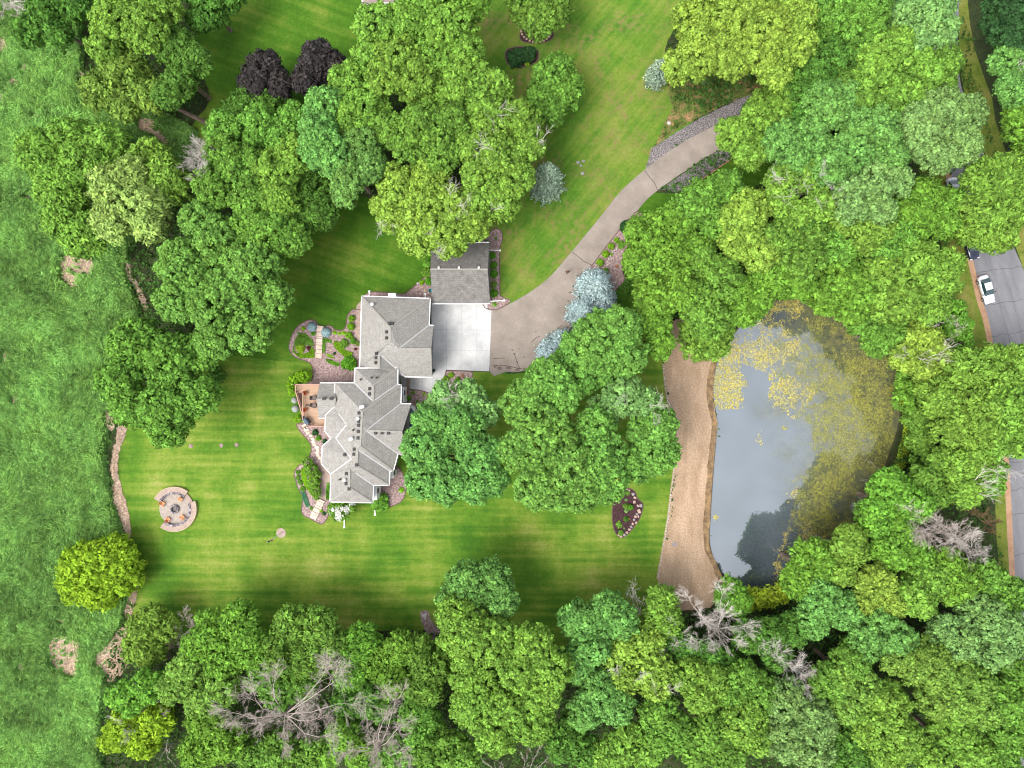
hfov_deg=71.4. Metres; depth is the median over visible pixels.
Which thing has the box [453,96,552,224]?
oak tree
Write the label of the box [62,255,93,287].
reed mat
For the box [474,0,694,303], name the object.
lawn
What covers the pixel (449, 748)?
oak tree
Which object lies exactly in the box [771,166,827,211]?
dead tree
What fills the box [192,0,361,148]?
lawn
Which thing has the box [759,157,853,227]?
broadleaf tree
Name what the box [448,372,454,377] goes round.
shrub
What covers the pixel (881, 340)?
broadleaf tree
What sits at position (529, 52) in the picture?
shrub
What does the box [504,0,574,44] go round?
broadleaf tree
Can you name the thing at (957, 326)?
dead tree
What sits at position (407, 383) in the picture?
path
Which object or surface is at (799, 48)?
oak tree
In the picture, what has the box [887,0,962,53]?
broadleaf tree
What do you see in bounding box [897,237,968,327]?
willow tree
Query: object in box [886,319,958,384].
broadleaf tree
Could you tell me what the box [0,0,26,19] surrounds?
brush
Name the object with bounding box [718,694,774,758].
oak tree
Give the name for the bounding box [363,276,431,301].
mulch bed
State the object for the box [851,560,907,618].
oak tree
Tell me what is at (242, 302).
oak tree
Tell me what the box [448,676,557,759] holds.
oak tree
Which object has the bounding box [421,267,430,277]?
shrub
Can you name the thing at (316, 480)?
bush
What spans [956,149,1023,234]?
willow tree
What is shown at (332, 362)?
ground cover
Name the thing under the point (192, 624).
twiggy bush
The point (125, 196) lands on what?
willow tree
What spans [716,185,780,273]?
oak tree
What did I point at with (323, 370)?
mulch bed
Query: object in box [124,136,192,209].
willow tree
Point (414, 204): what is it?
oak tree
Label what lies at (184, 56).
broadleaf tree
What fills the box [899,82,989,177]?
oak tree
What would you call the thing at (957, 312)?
broadleaf tree
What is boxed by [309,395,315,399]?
deck chair
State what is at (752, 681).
oak tree
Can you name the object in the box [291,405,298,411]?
shrub
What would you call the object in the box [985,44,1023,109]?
oak tree
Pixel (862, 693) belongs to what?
oak tree
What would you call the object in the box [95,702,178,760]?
broadleaf tree
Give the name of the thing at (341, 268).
lawn
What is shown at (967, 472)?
broadleaf tree
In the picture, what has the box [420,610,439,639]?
mulch bed
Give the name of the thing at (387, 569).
lawn
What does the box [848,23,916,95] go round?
oak tree
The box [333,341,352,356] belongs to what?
ground cover
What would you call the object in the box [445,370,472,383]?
mulch bed
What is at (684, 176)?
rock bed
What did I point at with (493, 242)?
mulch bed
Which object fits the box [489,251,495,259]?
shrub
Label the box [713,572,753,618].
broadleaf tree
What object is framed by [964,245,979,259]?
car
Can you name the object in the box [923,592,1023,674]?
oak tree
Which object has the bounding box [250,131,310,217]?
oak tree
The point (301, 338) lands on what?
ground cover
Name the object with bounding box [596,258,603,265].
shrub
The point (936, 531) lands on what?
dead tree
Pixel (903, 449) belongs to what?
shore plants
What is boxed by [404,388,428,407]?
mulch bed
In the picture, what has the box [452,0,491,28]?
broadleaf tree
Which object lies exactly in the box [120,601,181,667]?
broadleaf tree
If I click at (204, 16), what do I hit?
oak tree
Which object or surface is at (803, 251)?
broadleaf tree
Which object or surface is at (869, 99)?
oak tree
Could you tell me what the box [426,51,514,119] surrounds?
broadleaf tree
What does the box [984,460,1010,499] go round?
oak tree
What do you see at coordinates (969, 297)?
verge
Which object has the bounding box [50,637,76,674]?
reed mat
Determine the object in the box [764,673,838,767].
oak tree
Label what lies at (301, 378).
bush
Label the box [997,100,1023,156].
willow tree
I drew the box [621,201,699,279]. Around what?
broadleaf tree
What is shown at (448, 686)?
undergrowth
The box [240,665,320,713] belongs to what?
broadleaf tree
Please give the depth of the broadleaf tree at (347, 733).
106.01 m
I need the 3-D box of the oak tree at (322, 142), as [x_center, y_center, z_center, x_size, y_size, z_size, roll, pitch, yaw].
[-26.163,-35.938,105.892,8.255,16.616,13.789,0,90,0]
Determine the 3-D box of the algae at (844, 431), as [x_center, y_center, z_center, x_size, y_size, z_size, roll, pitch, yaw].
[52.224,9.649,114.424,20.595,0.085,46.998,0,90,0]
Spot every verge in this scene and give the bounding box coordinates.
[703,357,721,579]
[918,161,1008,573]
[959,0,1023,268]
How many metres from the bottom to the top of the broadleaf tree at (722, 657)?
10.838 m
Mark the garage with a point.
(464, 278)
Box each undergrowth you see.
[76,0,1023,767]
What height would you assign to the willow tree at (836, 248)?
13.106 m
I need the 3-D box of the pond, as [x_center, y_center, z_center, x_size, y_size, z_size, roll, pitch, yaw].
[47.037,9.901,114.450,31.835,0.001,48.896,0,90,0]
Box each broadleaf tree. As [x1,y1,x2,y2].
[8,0,93,52]
[52,531,147,612]
[92,315,225,450]
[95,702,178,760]
[103,665,165,718]
[148,22,214,111]
[153,650,244,718]
[175,702,250,767]
[179,597,268,680]
[235,47,294,100]
[235,726,324,767]
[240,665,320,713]
[289,36,345,96]
[313,716,376,767]
[329,679,402,725]
[359,627,417,703]
[372,730,414,767]
[396,696,449,754]
[405,629,452,707]
[424,377,501,428]
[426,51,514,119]
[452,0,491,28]
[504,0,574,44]
[524,50,584,129]
[544,709,598,767]
[555,587,640,685]
[592,719,662,767]
[600,621,684,702]
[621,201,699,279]
[631,230,713,318]
[631,301,678,361]
[636,694,695,761]
[664,624,745,678]
[668,167,747,247]
[669,654,731,720]
[676,320,736,362]
[679,240,744,342]
[681,708,748,767]
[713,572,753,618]
[719,275,773,328]
[746,259,819,303]
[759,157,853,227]
[761,215,831,282]
[805,258,882,327]
[814,522,871,587]
[828,722,873,767]
[845,313,908,359]
[852,464,937,539]
[861,255,923,325]
[868,514,937,574]
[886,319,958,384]
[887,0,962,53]
[890,369,918,414]
[895,558,950,621]
[898,405,935,465]
[907,461,954,511]
[925,445,1023,510]
[932,544,986,607]
[939,298,974,349]
[971,555,1023,612]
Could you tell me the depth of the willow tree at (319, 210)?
103.31 m
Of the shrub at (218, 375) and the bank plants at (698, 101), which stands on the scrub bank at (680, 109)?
the bank plants at (698, 101)
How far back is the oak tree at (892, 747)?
100.75 m
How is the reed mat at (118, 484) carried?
on the marsh ground at (106, 463)
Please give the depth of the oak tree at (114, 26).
100.91 m
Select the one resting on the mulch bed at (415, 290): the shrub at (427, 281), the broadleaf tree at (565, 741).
the shrub at (427, 281)
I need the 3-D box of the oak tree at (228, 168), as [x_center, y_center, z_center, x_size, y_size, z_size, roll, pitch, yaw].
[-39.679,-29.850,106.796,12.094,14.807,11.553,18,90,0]
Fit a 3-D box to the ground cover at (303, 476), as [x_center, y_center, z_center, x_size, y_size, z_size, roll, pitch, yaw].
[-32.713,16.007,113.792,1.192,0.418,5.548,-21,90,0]
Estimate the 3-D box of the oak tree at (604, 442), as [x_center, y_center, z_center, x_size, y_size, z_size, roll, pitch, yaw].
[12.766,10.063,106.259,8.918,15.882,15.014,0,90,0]
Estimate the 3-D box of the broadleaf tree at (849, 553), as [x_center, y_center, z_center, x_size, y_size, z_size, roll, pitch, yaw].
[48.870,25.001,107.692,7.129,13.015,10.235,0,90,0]
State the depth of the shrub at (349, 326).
113.37 m
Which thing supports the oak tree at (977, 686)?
on the ground at (980, 44)
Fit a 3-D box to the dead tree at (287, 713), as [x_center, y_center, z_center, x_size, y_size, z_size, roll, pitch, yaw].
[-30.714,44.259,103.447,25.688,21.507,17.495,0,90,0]
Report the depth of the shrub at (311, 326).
113.50 m
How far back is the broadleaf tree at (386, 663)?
105.29 m
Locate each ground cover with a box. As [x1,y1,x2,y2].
[292,347,314,357]
[293,333,313,347]
[301,468,312,496]
[301,491,309,506]
[322,338,331,352]
[325,359,339,366]
[326,483,329,499]
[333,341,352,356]
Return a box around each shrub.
[207,366,226,383]
[291,397,297,402]
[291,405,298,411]
[293,414,301,422]
[295,344,305,353]
[307,322,316,331]
[312,429,318,435]
[321,327,330,337]
[339,339,348,347]
[340,355,356,370]
[345,332,352,338]
[347,323,354,330]
[348,315,355,321]
[350,338,355,343]
[370,492,388,512]
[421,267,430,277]
[422,259,430,267]
[425,277,430,285]
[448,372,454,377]
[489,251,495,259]
[490,261,497,268]
[490,270,497,278]
[490,281,496,287]
[490,288,497,297]
[507,47,523,68]
[521,45,536,64]
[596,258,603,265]
[602,250,609,257]
[607,243,614,249]
[615,521,621,527]
[617,240,625,248]
[619,220,627,232]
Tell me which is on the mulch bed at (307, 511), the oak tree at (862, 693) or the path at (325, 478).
the path at (325, 478)
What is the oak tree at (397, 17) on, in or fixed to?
on the ground at (980, 44)
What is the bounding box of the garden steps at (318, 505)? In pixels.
[310,499,324,519]
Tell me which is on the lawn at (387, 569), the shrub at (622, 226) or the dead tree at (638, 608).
the dead tree at (638, 608)
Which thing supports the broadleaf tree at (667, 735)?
on the ground at (980, 44)
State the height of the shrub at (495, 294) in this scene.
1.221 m
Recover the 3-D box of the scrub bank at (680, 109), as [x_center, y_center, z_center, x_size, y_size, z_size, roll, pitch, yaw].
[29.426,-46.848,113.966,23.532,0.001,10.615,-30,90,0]
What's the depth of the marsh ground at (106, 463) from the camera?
113.97 m
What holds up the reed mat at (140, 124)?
on the marsh ground at (106, 463)
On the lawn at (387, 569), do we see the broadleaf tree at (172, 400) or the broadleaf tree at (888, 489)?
the broadleaf tree at (172, 400)
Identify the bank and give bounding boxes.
[647,66,763,155]
[709,299,900,593]
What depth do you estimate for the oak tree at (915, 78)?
100.41 m
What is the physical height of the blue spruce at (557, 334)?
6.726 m
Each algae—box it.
[713,300,825,580]
[773,305,899,565]
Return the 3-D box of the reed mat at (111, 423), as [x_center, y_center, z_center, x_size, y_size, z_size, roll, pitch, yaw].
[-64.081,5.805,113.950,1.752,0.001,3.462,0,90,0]
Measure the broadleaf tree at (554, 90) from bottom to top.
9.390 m
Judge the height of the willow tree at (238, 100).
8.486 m
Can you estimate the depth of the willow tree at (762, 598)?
110.70 m
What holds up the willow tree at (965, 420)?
on the ground at (980, 44)
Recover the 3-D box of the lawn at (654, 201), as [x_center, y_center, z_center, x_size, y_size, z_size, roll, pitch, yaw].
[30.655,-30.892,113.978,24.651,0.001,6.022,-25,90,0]
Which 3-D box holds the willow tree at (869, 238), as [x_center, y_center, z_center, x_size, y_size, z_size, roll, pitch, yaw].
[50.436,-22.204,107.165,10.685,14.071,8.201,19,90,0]
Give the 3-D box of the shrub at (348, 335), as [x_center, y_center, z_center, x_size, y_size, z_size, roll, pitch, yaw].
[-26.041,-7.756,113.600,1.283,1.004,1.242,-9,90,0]
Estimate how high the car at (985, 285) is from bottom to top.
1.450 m
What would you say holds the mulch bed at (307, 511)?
on the lawn at (387, 569)
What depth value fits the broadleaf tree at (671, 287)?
102.96 m
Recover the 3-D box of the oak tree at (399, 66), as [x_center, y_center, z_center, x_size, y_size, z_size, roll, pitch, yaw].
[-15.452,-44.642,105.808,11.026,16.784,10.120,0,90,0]
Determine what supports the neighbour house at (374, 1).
on the ground at (980, 44)
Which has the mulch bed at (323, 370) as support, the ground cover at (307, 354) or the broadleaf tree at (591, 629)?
the ground cover at (307, 354)
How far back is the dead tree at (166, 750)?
110.79 m
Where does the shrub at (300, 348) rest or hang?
on the mulch bed at (323, 370)
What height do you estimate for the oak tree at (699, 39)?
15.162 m
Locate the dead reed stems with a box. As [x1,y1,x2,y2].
[0,38,166,681]
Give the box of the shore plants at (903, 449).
[894,400,910,469]
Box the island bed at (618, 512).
[612,488,643,537]
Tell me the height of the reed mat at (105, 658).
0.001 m
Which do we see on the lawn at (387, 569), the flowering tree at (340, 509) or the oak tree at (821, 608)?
the flowering tree at (340, 509)
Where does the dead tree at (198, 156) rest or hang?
on the ground at (980, 44)
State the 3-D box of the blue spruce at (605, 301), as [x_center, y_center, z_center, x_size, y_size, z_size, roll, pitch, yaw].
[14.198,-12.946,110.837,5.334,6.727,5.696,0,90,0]
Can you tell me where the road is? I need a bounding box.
[933,1,1023,765]
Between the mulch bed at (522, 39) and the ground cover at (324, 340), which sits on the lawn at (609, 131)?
the mulch bed at (522, 39)
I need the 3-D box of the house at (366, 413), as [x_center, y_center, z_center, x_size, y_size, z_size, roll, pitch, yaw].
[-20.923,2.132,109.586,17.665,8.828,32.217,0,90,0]
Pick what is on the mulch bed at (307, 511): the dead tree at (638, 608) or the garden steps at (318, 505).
the garden steps at (318, 505)
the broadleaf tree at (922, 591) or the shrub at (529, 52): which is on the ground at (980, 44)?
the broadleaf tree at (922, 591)
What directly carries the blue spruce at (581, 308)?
on the mulch bed at (617, 277)
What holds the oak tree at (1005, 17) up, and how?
on the ground at (980, 44)
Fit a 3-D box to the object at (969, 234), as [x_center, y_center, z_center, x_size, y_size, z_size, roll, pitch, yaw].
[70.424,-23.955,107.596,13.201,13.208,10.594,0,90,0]
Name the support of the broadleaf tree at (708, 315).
on the ground at (980, 44)
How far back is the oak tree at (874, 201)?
99.66 m
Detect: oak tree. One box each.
[82,0,185,67]
[149,197,296,360]
[183,0,247,34]
[189,132,263,216]
[201,99,303,150]
[228,208,313,258]
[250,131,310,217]
[296,84,353,178]
[322,124,387,209]
[323,57,392,133]
[349,0,435,77]
[363,32,438,103]
[368,158,492,260]
[369,94,470,174]
[398,401,511,508]
[412,723,484,767]
[414,0,485,67]
[433,554,521,620]
[433,593,518,696]
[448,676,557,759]
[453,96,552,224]
[496,378,602,515]
[496,620,575,715]
[517,352,584,414]
[554,329,625,397]
[565,666,638,732]
[572,303,651,379]
[574,402,631,506]
[584,375,669,425]
[620,408,682,485]
[660,0,742,87]
[710,0,795,83]
[714,84,792,173]
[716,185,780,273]
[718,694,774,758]
[720,656,779,713]
[730,610,809,673]
[754,0,820,93]
[760,117,833,176]
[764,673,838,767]
[783,214,831,233]
[785,65,838,123]
[786,29,869,107]
[792,577,864,640]
[799,76,859,135]
[806,636,874,703]
[808,127,875,187]
[814,0,893,53]
[816,661,883,725]
[827,159,915,226]
[834,67,900,112]
[839,101,913,174]
[846,605,920,663]
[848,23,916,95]
[850,676,924,767]
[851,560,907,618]
[877,632,962,722]
[881,45,950,111]
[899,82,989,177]
[909,712,997,767]
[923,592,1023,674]
[931,40,965,90]
[942,658,1002,731]
[976,0,1023,60]
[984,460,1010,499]
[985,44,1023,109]
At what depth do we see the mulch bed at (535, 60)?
113.96 m
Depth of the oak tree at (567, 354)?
102.69 m
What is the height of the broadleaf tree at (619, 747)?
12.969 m
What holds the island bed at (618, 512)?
on the lawn at (387, 569)
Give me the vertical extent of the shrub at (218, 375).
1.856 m
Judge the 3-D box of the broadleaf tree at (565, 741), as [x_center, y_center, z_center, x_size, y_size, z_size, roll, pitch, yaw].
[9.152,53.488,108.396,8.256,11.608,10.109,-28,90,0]
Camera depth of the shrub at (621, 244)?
113.51 m
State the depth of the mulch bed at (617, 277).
113.96 m
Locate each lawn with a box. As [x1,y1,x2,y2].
[117,334,673,646]
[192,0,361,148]
[227,195,430,363]
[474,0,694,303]
[614,277,641,311]
[637,159,771,212]
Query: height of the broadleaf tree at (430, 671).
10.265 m
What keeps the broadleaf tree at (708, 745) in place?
on the ground at (980, 44)
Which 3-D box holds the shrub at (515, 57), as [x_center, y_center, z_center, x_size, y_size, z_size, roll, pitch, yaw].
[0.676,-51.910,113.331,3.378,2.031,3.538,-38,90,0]
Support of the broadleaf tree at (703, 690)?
on the ground at (980, 44)
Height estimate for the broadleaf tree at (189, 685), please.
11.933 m
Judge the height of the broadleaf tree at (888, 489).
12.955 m
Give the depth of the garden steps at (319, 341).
113.74 m
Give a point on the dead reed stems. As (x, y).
(113, 496)
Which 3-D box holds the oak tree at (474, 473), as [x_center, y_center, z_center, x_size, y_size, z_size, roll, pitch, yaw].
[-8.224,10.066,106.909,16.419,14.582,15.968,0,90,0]
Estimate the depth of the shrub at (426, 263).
113.48 m
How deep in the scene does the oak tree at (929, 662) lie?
100.97 m
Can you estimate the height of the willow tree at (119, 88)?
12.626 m
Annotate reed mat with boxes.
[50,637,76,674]
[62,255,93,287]
[96,627,126,681]
[106,411,114,430]
[110,425,130,537]
[125,587,137,614]
[126,264,147,307]
[139,119,165,141]
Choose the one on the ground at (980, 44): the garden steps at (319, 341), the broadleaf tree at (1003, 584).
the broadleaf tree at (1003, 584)
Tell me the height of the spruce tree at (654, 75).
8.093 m
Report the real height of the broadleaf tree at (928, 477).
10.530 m
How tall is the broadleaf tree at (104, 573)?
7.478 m
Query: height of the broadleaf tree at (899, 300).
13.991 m
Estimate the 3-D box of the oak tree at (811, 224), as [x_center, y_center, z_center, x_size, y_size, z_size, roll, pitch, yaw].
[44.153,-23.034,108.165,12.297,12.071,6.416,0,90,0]
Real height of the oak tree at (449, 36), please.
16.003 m
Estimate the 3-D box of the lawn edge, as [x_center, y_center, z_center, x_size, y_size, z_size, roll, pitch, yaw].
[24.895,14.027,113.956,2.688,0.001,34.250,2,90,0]
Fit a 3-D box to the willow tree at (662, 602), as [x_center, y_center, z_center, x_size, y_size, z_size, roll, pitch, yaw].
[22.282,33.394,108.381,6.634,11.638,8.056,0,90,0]
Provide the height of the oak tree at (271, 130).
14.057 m
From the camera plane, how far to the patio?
113.94 m
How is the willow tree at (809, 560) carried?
on the bank at (722, 574)
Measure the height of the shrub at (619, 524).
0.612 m
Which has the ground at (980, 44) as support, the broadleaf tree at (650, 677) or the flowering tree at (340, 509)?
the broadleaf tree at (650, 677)
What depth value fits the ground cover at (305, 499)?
113.78 m
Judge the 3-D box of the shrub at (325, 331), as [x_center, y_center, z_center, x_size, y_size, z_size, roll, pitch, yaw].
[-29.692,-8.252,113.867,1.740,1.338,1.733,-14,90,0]
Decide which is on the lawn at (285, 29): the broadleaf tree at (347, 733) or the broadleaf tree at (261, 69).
the broadleaf tree at (261, 69)
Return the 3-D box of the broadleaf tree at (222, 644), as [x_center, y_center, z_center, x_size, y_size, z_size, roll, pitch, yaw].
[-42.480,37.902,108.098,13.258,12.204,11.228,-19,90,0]
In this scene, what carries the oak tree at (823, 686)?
on the ground at (980, 44)
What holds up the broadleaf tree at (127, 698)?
on the ground at (980, 44)
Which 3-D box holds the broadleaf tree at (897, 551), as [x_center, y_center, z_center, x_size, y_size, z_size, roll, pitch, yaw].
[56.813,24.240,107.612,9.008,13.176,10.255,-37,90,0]
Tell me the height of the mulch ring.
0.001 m
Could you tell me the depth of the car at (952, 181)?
112.94 m
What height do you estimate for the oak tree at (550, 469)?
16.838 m
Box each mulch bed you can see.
[288,309,359,383]
[294,423,329,523]
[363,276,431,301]
[381,466,406,506]
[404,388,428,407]
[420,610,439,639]
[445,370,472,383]
[480,228,510,309]
[505,46,538,67]
[519,29,553,43]
[570,211,640,330]
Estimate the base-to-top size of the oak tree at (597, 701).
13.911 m
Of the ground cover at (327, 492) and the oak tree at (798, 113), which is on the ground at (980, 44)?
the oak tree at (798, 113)
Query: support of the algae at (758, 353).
on the pond
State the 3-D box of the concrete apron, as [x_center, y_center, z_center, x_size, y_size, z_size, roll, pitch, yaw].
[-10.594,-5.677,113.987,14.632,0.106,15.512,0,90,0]
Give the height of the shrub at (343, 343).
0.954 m
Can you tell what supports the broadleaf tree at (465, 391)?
on the lawn at (387, 569)
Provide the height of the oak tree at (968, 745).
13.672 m
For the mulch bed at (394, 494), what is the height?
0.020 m
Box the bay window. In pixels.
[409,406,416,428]
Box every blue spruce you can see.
[533,338,557,360]
[546,326,570,348]
[563,297,597,328]
[571,266,614,304]
[590,290,616,311]
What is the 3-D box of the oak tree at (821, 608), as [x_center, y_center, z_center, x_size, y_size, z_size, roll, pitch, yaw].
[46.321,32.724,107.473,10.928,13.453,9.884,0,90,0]
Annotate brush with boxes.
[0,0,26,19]
[965,506,1002,535]
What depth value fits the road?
113.97 m
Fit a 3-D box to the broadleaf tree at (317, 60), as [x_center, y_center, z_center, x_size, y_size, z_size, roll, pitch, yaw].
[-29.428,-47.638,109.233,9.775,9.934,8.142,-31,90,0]
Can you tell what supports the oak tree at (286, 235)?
on the lawn at (341, 268)
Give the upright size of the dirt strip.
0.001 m
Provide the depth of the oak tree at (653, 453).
101.69 m
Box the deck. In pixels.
[293,384,324,426]
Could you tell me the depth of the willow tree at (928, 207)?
102.28 m
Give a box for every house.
[316,293,433,502]
[362,0,395,14]
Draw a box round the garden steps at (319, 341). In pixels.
[315,326,323,357]
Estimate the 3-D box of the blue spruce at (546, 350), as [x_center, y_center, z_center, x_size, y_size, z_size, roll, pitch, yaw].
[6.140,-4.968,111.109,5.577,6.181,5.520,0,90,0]
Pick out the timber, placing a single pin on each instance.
(716, 169)
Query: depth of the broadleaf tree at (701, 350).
106.52 m
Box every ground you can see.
[4,53,197,765]
[82,0,1023,767]
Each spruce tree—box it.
[529,161,566,206]
[642,56,666,91]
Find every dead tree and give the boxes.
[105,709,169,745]
[159,742,175,767]
[176,135,213,181]
[207,647,379,760]
[336,679,418,767]
[481,746,549,767]
[484,95,515,131]
[626,577,644,614]
[661,618,693,659]
[675,578,759,655]
[758,639,816,698]
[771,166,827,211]
[896,496,979,555]
[937,523,997,569]
[946,315,967,341]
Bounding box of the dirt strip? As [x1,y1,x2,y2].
[658,319,722,610]
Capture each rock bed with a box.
[645,95,751,168]
[660,150,730,191]
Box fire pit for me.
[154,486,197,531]
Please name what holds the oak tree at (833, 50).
on the ground at (980, 44)
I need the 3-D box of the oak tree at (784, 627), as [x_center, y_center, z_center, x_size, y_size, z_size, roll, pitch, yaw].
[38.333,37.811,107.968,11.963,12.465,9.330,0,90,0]
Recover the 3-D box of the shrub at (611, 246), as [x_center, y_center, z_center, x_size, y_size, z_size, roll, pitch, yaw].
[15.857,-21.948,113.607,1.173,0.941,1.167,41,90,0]
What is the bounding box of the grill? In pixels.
[303,416,310,426]
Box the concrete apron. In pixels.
[400,300,490,392]
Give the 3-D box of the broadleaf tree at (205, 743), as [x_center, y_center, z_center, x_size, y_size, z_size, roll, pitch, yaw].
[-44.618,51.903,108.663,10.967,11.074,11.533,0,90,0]
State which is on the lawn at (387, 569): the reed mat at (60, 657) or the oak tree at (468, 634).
the oak tree at (468, 634)
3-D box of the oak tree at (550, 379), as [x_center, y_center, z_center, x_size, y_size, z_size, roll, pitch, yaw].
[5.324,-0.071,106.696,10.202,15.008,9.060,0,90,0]
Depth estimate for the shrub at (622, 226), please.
113.37 m
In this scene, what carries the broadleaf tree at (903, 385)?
on the ground at (980, 44)
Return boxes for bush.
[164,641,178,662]
[171,605,194,647]
[286,370,311,395]
[301,457,321,499]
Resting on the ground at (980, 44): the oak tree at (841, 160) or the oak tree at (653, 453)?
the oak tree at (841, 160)
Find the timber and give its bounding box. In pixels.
[702,160,728,179]
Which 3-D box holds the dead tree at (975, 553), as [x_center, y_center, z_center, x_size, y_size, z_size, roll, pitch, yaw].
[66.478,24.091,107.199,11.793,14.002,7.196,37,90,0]
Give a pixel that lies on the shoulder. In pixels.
(1007, 483)
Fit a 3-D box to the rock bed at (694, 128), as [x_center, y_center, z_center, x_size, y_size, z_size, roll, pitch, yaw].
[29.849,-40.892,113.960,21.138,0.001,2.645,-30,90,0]
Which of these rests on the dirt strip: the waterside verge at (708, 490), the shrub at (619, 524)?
the waterside verge at (708, 490)
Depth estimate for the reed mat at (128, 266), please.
113.95 m
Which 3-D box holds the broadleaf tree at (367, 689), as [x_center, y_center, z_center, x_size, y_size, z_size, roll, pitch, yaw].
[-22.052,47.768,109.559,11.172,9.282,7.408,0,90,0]
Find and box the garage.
[430,242,489,303]
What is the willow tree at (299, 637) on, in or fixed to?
on the lawn at (387, 569)
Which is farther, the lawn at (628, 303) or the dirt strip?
the lawn at (628, 303)
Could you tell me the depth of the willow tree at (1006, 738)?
101.91 m
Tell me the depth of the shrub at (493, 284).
113.45 m
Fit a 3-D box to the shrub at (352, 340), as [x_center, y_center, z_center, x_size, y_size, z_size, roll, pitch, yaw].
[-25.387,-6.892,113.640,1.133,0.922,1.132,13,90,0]
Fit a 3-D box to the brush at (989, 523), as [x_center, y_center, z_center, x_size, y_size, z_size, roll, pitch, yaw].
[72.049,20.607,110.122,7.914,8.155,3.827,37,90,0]
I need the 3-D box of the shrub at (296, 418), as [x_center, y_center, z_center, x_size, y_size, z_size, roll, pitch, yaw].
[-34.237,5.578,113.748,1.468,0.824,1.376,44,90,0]
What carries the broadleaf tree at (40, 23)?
on the marsh ground at (106, 463)
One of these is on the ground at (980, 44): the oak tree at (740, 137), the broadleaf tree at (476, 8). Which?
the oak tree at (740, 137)
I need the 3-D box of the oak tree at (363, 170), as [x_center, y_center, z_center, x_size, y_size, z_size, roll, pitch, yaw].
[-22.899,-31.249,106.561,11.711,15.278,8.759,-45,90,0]
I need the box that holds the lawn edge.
[656,365,675,578]
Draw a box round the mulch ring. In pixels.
[276,528,285,537]
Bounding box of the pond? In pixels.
[710,300,899,590]
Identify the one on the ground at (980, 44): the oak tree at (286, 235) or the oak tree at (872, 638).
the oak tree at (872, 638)
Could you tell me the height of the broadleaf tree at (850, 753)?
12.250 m
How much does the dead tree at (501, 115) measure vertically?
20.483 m
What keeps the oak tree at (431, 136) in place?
on the ground at (980, 44)
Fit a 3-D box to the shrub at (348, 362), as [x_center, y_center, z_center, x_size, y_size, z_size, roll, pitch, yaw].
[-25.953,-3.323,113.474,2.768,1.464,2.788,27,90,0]
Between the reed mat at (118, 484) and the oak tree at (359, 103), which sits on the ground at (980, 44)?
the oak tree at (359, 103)
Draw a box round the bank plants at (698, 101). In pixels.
[651,72,761,152]
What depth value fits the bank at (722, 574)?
114.31 m
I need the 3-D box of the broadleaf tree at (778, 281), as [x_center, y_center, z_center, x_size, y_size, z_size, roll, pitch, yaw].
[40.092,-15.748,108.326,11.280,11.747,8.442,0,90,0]
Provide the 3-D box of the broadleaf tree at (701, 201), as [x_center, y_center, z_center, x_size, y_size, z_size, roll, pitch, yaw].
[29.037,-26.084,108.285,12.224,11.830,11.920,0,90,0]
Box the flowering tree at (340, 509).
[327,502,356,521]
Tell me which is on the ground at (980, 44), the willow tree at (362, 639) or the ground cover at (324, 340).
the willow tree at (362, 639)
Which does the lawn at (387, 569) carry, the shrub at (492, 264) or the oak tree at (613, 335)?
the oak tree at (613, 335)
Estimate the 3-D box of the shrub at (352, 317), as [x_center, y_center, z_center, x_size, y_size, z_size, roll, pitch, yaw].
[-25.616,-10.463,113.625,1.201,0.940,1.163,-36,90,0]
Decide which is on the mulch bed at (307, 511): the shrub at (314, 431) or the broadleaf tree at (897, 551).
the shrub at (314, 431)
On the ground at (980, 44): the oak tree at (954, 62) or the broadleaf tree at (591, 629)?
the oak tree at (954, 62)
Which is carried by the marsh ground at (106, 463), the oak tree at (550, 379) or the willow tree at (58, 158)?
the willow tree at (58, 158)
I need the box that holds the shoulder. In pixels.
[946,171,1014,575]
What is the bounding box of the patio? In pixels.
[355,301,360,340]
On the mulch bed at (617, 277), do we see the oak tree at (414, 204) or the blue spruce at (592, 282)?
the blue spruce at (592, 282)
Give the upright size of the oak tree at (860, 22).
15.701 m
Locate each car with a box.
[944,177,959,187]
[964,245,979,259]
[976,274,995,304]
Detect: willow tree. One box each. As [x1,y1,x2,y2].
[12,115,133,261]
[75,42,205,125]
[83,152,176,249]
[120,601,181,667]
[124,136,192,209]
[220,84,292,127]
[258,600,349,681]
[286,168,340,234]
[330,620,383,694]
[641,583,685,638]
[746,581,789,614]
[777,535,837,601]
[822,219,922,267]
[827,203,898,259]
[892,175,966,241]
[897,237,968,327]
[910,371,1006,452]
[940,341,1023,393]
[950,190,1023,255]
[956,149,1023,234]
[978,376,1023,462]
[985,657,1023,767]
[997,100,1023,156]
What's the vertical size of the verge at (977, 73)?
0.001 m
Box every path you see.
[320,465,329,501]
[406,379,409,389]
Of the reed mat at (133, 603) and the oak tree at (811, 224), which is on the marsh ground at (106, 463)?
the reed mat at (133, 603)
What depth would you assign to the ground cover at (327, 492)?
113.75 m

